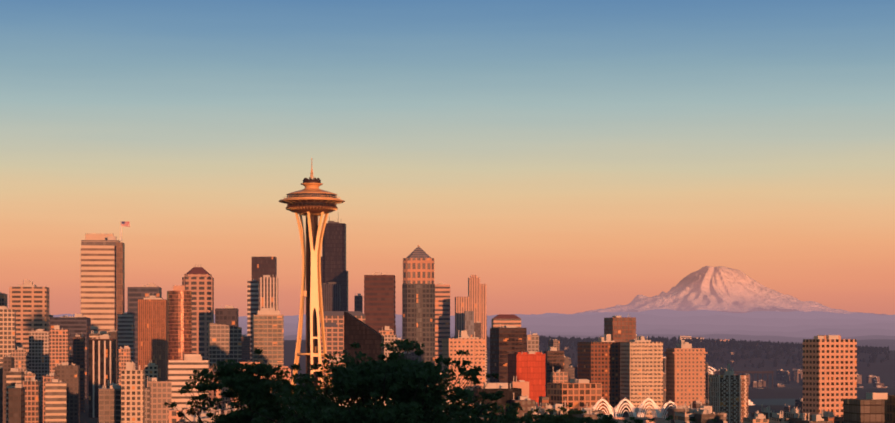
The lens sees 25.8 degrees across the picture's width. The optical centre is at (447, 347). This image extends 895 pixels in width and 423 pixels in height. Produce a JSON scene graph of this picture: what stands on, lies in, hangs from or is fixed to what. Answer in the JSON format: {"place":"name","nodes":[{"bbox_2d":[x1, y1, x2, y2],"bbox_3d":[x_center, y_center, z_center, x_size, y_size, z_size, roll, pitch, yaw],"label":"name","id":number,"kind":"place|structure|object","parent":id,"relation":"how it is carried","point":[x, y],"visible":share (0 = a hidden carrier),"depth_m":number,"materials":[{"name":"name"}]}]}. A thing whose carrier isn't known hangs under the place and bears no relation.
{"place":"outdoors","nodes":[
{"label":"outdoors","id":0,"kind":"place"},
{"bbox_2d":[0,340,894,422],"bbox_3d":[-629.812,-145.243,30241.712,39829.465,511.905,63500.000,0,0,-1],"label":"ground","id":1,"kind":"structure","parent":0,"point":[884,371],"depth_m":5631.41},
{"bbox_2d":[0,292,7,306],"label":"dark building","id":2,"kind":"structure","parent":1,"relation":"on","point":[3,299],"depth_m":2489.21,"materials":[{"name":"grey glass"}]},
{"bbox_2d":[0,306,15,366],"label":"pale building","id":3,"kind":"structure","parent":1,"relation":"on","point":[7,330],"depth_m":2139.00,"materials":[{"name":"beige concrete"}]},
{"bbox_2d":[9,280,49,373],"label":"building","id":4,"kind":"structure","parent":1,"relation":"on","point":[29,302],"depth_m":2387.69,"materials":[{"name":"beige concrete"}]},
{"bbox_2d":[49,325,68,372],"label":"pale building","id":5,"kind":"structure","parent":1,"relation":"on","point":[59,345],"depth_m":1989.96,"materials":[{"name":"beige concrete"}]},
{"bbox_2d":[49,312,90,398],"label":"building","id":6,"kind":"structure","parent":1,"relation":"on","point":[79,324],"depth_m":2638.88,"materials":[{"name":"concrete"}]},
{"bbox_2d":[0,328,171,422],"bbox_3d":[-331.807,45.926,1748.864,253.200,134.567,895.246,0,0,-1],"label":"buildings","id":7,"kind":"structure","parent":1,"relation":"on","point":[58,396],"depth_m":1503.41,"materials":[{"name":"beige concrete"}]},
{"bbox_2d":[80,234,124,333],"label":"skyscraper","id":8,"kind":"structure","parent":1,"relation":"on","point":[102,279],"depth_m":2988.13,"materials":[{"name":"beige concrete"}]},
{"bbox_2d":[120,221,129,240],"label":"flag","id":9,"kind":"object","parent":8,"relation":"attached to","point":[124,223],"visible":1,"depth_m":3017.76,"materials":[{"name":"white"}]},
{"bbox_2d":[89,334,115,417],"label":"building","id":10,"kind":"structure","parent":1,"relation":"on","point":[102,359],"depth_m":1891.56,"materials":[{"name":"black glass"}]},
{"bbox_2d":[117,313,134,384],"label":"building","id":11,"kind":"structure","parent":1,"relation":"on","point":[126,328],"depth_m":2689.20,"materials":[{"name":"glass"}]},
{"bbox_2d":[121,361,144,422],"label":"building","id":12,"kind":"structure","parent":1,"relation":"on","point":[132,395],"depth_m":1293.93,"materials":[{"name":"beige concrete"}]},
{"bbox_2d":[127,283,161,369],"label":"skyscraper","id":13,"kind":"structure","parent":1,"relation":"on","point":[135,294],"depth_m":3087.94,"materials":[{"name":"concrete"}]},
{"bbox_2d":[138,293,167,380],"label":"skyscraper","id":14,"kind":"structure","parent":1,"relation":"on","point":[153,328],"depth_m":2490.86,"materials":[{"name":"beige concrete"}]},
{"bbox_2d":[167,286,191,359],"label":"skyscraper","id":15,"kind":"structure","parent":1,"relation":"on","point":[179,298],"depth_m":2692.78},
{"bbox_2d":[168,354,208,419],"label":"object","id":16,"kind":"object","parent":1,"relation":"on","point":[180,372],"visible":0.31,"depth_m":1433.99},
{"bbox_2d":[182,264,213,359],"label":"skyscraper","id":17,"kind":"structure","parent":1,"relation":"on","point":[198,282],"depth_m":2991.11,"materials":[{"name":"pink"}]},
{"bbox_2d":[168,403,240,422],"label":"low building apartments","id":18,"kind":"structure","parent":1,"relation":"on","point":[173,417],"depth_m":898.24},
{"bbox_2d":[208,323,241,367],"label":"building","id":19,"kind":"structure","parent":1,"relation":"on","point":[225,342],"depth_m":2193.52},
{"bbox_2d":[215,305,238,326],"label":"dark grey building","id":20,"kind":"structure","parent":1,"relation":"on","point":[227,315],"depth_m":2891.84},
{"bbox_2d":[175,405,295,422],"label":"building","id":21,"kind":"structure","parent":1,"relation":"on","point":[194,419],"depth_m":673.80,"materials":[{"name":"beige"}]},
{"bbox_2d":[164,347,317,422],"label":"tree","id":22,"kind":"object","parent":1,"relation":"on","point":[248,388],"visible":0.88,"depth_m":166.33,"materials":[{"name":"green plant"}]},
{"bbox_2d":[209,362,290,413],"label":"building","id":23,"kind":"structure","parent":1,"relation":"on","point":[218,396],"depth_m":1493.73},
{"bbox_2d":[247,280,258,361],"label":"skyscraper","id":24,"kind":"structure","parent":1,"relation":"on","point":[253,297],"depth_m":3241.86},
{"bbox_2d":[252,256,276,280],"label":"dark brown building","id":25,"kind":"structure","parent":1,"relation":"on","point":[263,265],"depth_m":3491.93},
{"bbox_2d":[252,308,283,367],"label":"building","id":26,"kind":"structure","parent":1,"relation":"on","point":[268,331],"depth_m":2094.79,"materials":[{"name":"beige concrete"}]},
{"bbox_2d":[259,275,277,310],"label":"skyscraper","id":27,"kind":"structure","parent":1,"relation":"on","point":[268,291],"depth_m":3192.54,"materials":[{"name":"beige concrete"}]},
{"bbox_2d":[49,314,568,382],"bbox_3d":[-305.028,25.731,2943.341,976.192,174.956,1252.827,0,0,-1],"label":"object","id":28,"kind":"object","parent":1,"relation":"on","point":[246,345],"visible":0.12,"depth_m":2873.12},
{"bbox_2d":[279,158,344,398],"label":"observation tower","id":29,"kind":"structure","parent":1,"relation":"on","point":[311,201],"depth_m":1272.26,"materials":[{"name":"white"}]},
{"bbox_2d":[319,282,339,313],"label":"dark grey building","id":30,"kind":"structure","parent":1,"relation":"on","point":[331,296],"depth_m":3194.97,"materials":[{"name":"grey glass"}]},
{"bbox_2d":[318,355,344,386],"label":"pale building","id":31,"kind":"structure","parent":1,"relation":"on","point":[338,359],"depth_m":1496.56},
{"bbox_2d":[321,217,347,310],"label":"skyscraper","id":32,"kind":"structure","parent":1,"relation":"on","point":[333,263],"depth_m":3544.64,"materials":[{"name":"black glass"}]},
{"bbox_2d":[319,311,364,361],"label":"pink building tiers","id":33,"kind":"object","parent":1,"relation":"on","point":[334,328],"visible":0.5,"depth_m":2506.63,"materials":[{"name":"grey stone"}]},
{"bbox_2d":[354,293,362,312],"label":"dark building","id":34,"kind":"structure","parent":1,"relation":"on","point":[358,302],"depth_m":3395.61,"materials":[{"name":"black glass"}]},
{"bbox_2d":[344,311,383,362],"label":"dark building","id":35,"kind":"structure","parent":1,"relation":"on","point":[368,339],"depth_m":1697.22,"materials":[{"name":"brown concrete"}]},
{"bbox_2d":[364,272,395,334],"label":"skyscraper","id":36,"kind":"structure","parent":1,"relation":"on","point":[379,300],"depth_m":3036.57,"materials":[{"name":"brown concrete"}]},
{"bbox_2d":[251,338,520,422],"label":"tree","id":37,"kind":"object","parent":1,"relation":"on","point":[412,390],"visible":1,"depth_m":144.18,"materials":[{"name":"green plant"}]},
{"bbox_2d":[379,326,396,359],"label":"building","id":38,"kind":"structure","parent":1,"relation":"on","point":[387,333],"depth_m":1997.88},
{"bbox_2d":[402,245,434,364],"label":"pyramid tower","id":39,"kind":"structure","parent":1,"relation":"on","point":[418,304],"depth_m":3148.55,"materials":[{"name":"grey glass"}]},
{"bbox_2d":[435,282,449,369],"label":"skyscraper","id":40,"kind":"structure","parent":1,"relation":"on","point":[442,310],"depth_m":3298.63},
{"bbox_2d":[442,330,484,396],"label":"building","id":41,"kind":"structure","parent":1,"relation":"on","point":[474,346],"depth_m":1599.82,"materials":[{"name":"beige concrete"}]},
{"bbox_2d":[455,275,485,349],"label":"skyscraper","id":42,"kind":"structure","parent":1,"relation":"on","point":[470,310],"depth_m":3299.72,"materials":[{"name":"beige concrete"}]},
{"bbox_2d":[435,402,534,422],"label":"tree","id":43,"kind":"object","parent":1,"relation":"on","point":[492,407],"visible":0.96,"depth_m":140.50,"materials":[{"name":"green plant"}]},
{"bbox_2d":[473,383,521,420],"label":"dark building","id":44,"kind":"structure","parent":1,"relation":"on","point":[504,388],"depth_m":1199.89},
{"bbox_2d":[490,324,526,382],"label":"office building","id":45,"kind":"structure","parent":1,"relation":"on","point":[505,341],"depth_m":2200.61,"materials":[{"name":"brown glass"}]},
{"bbox_2d":[491,314,520,327],"bbox_3d":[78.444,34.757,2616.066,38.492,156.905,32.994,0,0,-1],"label":"hip roof","id":46,"kind":"structure","parent":45,"relation":"on","point":[506,320],"depth_m":2600.91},
{"bbox_2d":[489,405,530,422],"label":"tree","id":47,"kind":"object","parent":1,"relation":"on","point":[513,415],"visible":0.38,"depth_m":296.44,"materials":[{"name":"green plant"}]},
{"bbox_2d":[488,403,532,422],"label":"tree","id":48,"kind":"object","parent":1,"relation":"on","point":[507,405],"visible":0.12,"depth_m":327.36,"materials":[{"name":"green plant"}]},
{"bbox_2d":[510,376,528,397],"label":"peach building","id":49,"kind":"structure","parent":1,"relation":"on","point":[523,385],"depth_m":1500.27,"materials":[{"name":"beige concrete"}]},
{"bbox_2d":[442,393,607,422],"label":"low buildings","id":50,"kind":"structure","parent":1,"relation":"on","point":[526,403],"depth_m":1186.29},
{"bbox_2d":[508,351,544,405],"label":"red building","id":51,"kind":"structure","parent":1,"relation":"on","point":[528,366],"depth_m":1801.47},
{"bbox_2d":[527,331,538,351],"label":"grey building","id":52,"kind":"structure","parent":1,"relation":"on","point":[533,342],"depth_m":2301.03,"materials":[{"name":"beige concrete"}]},
{"bbox_2d":[523,406,579,422],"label":"tree","id":53,"kind":"object","parent":1,"relation":"on","point":[554,418],"visible":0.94,"depth_m":287.98,"materials":[{"name":"green plant"}]},
{"bbox_2d":[544,347,563,396],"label":"building","id":54,"kind":"structure","parent":1,"relation":"on","point":[554,359],"depth_m":2000.93,"materials":[{"name":"concrete"}]},
{"bbox_2d":[541,400,568,415],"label":"building","id":55,"kind":"structure","parent":1,"relation":"on","point":[550,406],"depth_m":1001.51,"materials":[{"name":"teal"}]},
{"bbox_2d":[533,408,583,422],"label":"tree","id":56,"kind":"object","parent":1,"relation":"on","point":[542,417],"visible":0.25,"depth_m":307.51,"materials":[{"name":"green plant"}]},
{"bbox_2d":[550,369,567,382],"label":"pink building","id":57,"kind":"structure","parent":1,"relation":"on","point":[557,376],"depth_m":1600.70,"materials":[{"name":"pink concrete"}]},
{"bbox_2d":[552,404,586,419],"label":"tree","id":58,"kind":"object","parent":1,"relation":"on","point":[570,415],"visible":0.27,"depth_m":328.10,"materials":[{"name":"green plant"}]},
{"bbox_2d":[547,379,601,416],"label":"building","id":59,"kind":"structure","parent":1,"relation":"on","point":[578,394],"depth_m":1250.92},
{"bbox_2d":[573,413,617,422],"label":"tree","id":60,"kind":"object","parent":1,"relation":"on","point":[608,418],"visible":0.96,"depth_m":297.25,"materials":[{"name":"green plant"}]},
{"bbox_2d":[577,334,619,414],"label":"brick building","id":61,"kind":"structure","parent":1,"relation":"on","point":[599,361],"depth_m":1738.26,"materials":[{"name":"brown brick"}]},
{"bbox_2d":[592,397,613,416],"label":"arch","id":62,"kind":"structure","parent":1,"relation":"on","point":[607,403],"depth_m":1147.06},
{"bbox_2d":[604,316,635,341],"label":"building","id":63,"kind":"structure","parent":1,"relation":"on","point":[620,329],"depth_m":2403.93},
{"bbox_2d":[535,398,708,416],"bbox_3d":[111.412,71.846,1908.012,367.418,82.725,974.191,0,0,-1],"label":"belltown","id":64,"kind":"object","parent":1,"relation":"on","point":[696,404],"visible":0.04,"depth_m":1646.37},
{"bbox_2d":[614,397,636,416],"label":"arch","id":65,"kind":"structure","parent":1,"relation":"on","point":[631,406],"depth_m":1150.36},
{"bbox_2d":[623,418,655,422],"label":"tree","id":66,"kind":"object","parent":1,"relation":"on","point":[638,420],"visible":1,"depth_m":298.04,"materials":[{"name":"green plant"}]},
{"bbox_2d":[620,334,662,417],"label":"high-rise building","id":67,"kind":"structure","parent":1,"relation":"on","point":[641,369],"depth_m":1702.95,"materials":[{"name":"beige concrete"}]},
{"bbox_2d":[612,417,670,422],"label":"low buildings","id":68,"kind":"structure","parent":1,"relation":"on","point":[644,419],"depth_m":1125.21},
{"bbox_2d":[569,357,726,405],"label":"pioneer square","id":69,"kind":"structure","parent":1,"relation":"on","point":[572,372],"depth_m":2908.71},
{"bbox_2d":[637,398,659,417],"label":"arch","id":70,"kind":"structure","parent":1,"relation":"on","point":[655,406],"depth_m":1153.67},
{"bbox_2d":[660,401,676,418],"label":"arch","id":71,"kind":"structure","parent":1,"relation":"on","point":[664,407],"depth_m":1186.95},
{"bbox_2d":[450,335,889,367],"bbox_3d":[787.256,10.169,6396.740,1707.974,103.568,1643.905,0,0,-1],"label":"beacon hill trees","id":72,"kind":"object","parent":1,"relation":"on","point":[785,346],"visible":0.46,"depth_m":6048.69,"materials":[{"name":"green plant"}]},
{"bbox_2d":[564,340,794,369],"bbox_3d":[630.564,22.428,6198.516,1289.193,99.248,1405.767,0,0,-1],"label":"distant buildings","id":73,"kind":"structure","parent":1,"relation":"on","point":[731,353],"depth_m":5911.45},
{"bbox_2d":[664,337,707,417],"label":"apartment building","id":74,"kind":"structure","parent":1,"relation":"on","point":[685,373],"depth_m":1693.57,"materials":[{"name":"beige concrete"}]},
{"bbox_2d":[663,357,717,374],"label":"stadium arch","id":75,"kind":"structure","parent":1,"relation":"on","point":[711,369],"depth_m":4380.22,"materials":[{"name":"white metal"}]},
{"bbox_2d":[674,403,726,422],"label":"building","id":76,"kind":"structure","parent":1,"relation":"on","point":[682,417],"depth_m":1007.30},
{"bbox_2d":[678,336,729,342],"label":"hospital building","id":77,"kind":"structure","parent":1,"relation":"on","point":[690,337],"depth_m":6388.31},
{"bbox_2d":[709,364,747,422],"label":"high-rise building","id":78,"kind":"structure","parent":1,"relation":"on","point":[728,393],"depth_m":1403.31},
{"bbox_2d":[714,371,773,388],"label":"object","id":79,"kind":"object","parent":1,"relation":"on","point":[747,372],"visible":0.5,"depth_m":4418.93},
{"bbox_2d":[668,402,842,422],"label":"low buildings","id":80,"kind":"structure","parent":1,"relation":"on","point":[704,415],"depth_m":965.92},
{"bbox_2d":[718,369,884,387],"bbox_3d":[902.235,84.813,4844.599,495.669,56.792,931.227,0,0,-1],"label":"buildings","id":81,"kind":"structure","parent":1,"relation":"on","point":[796,375],"depth_m":5118.03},
{"bbox_2d":[751,398,879,417],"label":"buildings","id":82,"kind":"structure","parent":1,"relation":"on","point":[799,403],"depth_m":2817.64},
{"bbox_2d":[803,334,856,416],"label":"high-rise building","id":83,"kind":"structure","parent":1,"relation":"on","point":[829,373],"depth_m":1254.00,"materials":[{"name":"beige concrete"}]},
{"bbox_2d":[843,392,894,422],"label":"building","id":84,"kind":"structure","parent":1,"relation":"on","point":[871,408],"depth_m":908.20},
{"bbox_2d":[0,0,894,316],"label":"sky","id":85,"kind":"structure","parent":0,"point":[564,156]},
{"bbox_2d":[53,309,894,322],"bbox_3d":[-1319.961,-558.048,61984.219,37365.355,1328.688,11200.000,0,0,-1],"label":"foothills","id":86,"kind":"structure","parent":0,"point":[754,314],"depth_m":60895.59,"materials":[{"name":"purple"}]},
{"bbox_2d":[214,313,894,326],"bbox_3d":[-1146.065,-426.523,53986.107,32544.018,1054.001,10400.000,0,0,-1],"label":"foothills","id":87,"kind":"structure","parent":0,"point":[582,320],"depth_m":52603.90,"materials":[{"name":"purple"}]},
{"bbox_2d":[238,323,894,332],"bbox_3d":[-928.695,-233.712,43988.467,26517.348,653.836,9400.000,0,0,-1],"label":"foothills","id":88,"kind":"structure","parent":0,"point":[599,328],"depth_m":42774.93,"materials":[{"name":"purple"}]},
{"bbox_2d":[242,328,894,337],"bbox_3d":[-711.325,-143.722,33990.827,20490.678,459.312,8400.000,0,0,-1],"label":"foothills","id":89,"kind":"structure","parent":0,"point":[811,333],"depth_m":32884.60,"materials":[{"name":"purple"}]},
{"bbox_2d":[242,333,894,341],"bbox_3d":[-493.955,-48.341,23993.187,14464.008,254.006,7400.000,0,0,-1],"label":"foothills","id":90,"kind":"structure","parent":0,"point":[737,337],"depth_m":23047.30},
{"bbox_2d":[486,266,886,315],"bbox_3d":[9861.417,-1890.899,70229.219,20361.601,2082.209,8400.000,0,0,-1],"label":"mountain","id":91,"kind":"structure","parent":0,"point":[723,289],"depth_m":69431.46,"materials":[{"name":"white snow"}]},
{"bbox_2d":[748,399,794,404],"bbox_3d":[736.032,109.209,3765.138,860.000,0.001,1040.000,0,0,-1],"label":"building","id":92,"kind":"structure","parent":0,"point":[773,401],"depth_m":3941.42,"materials":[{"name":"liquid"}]},
{"bbox_2d":[749,339,894,349],"bbox_3d":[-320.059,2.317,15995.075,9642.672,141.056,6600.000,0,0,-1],"label":"foothills","id":93,"kind":"structure","parent":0,"point":[882,343],"depth_m":14989.17,"materials":[{"name":"purple"}]}
]}

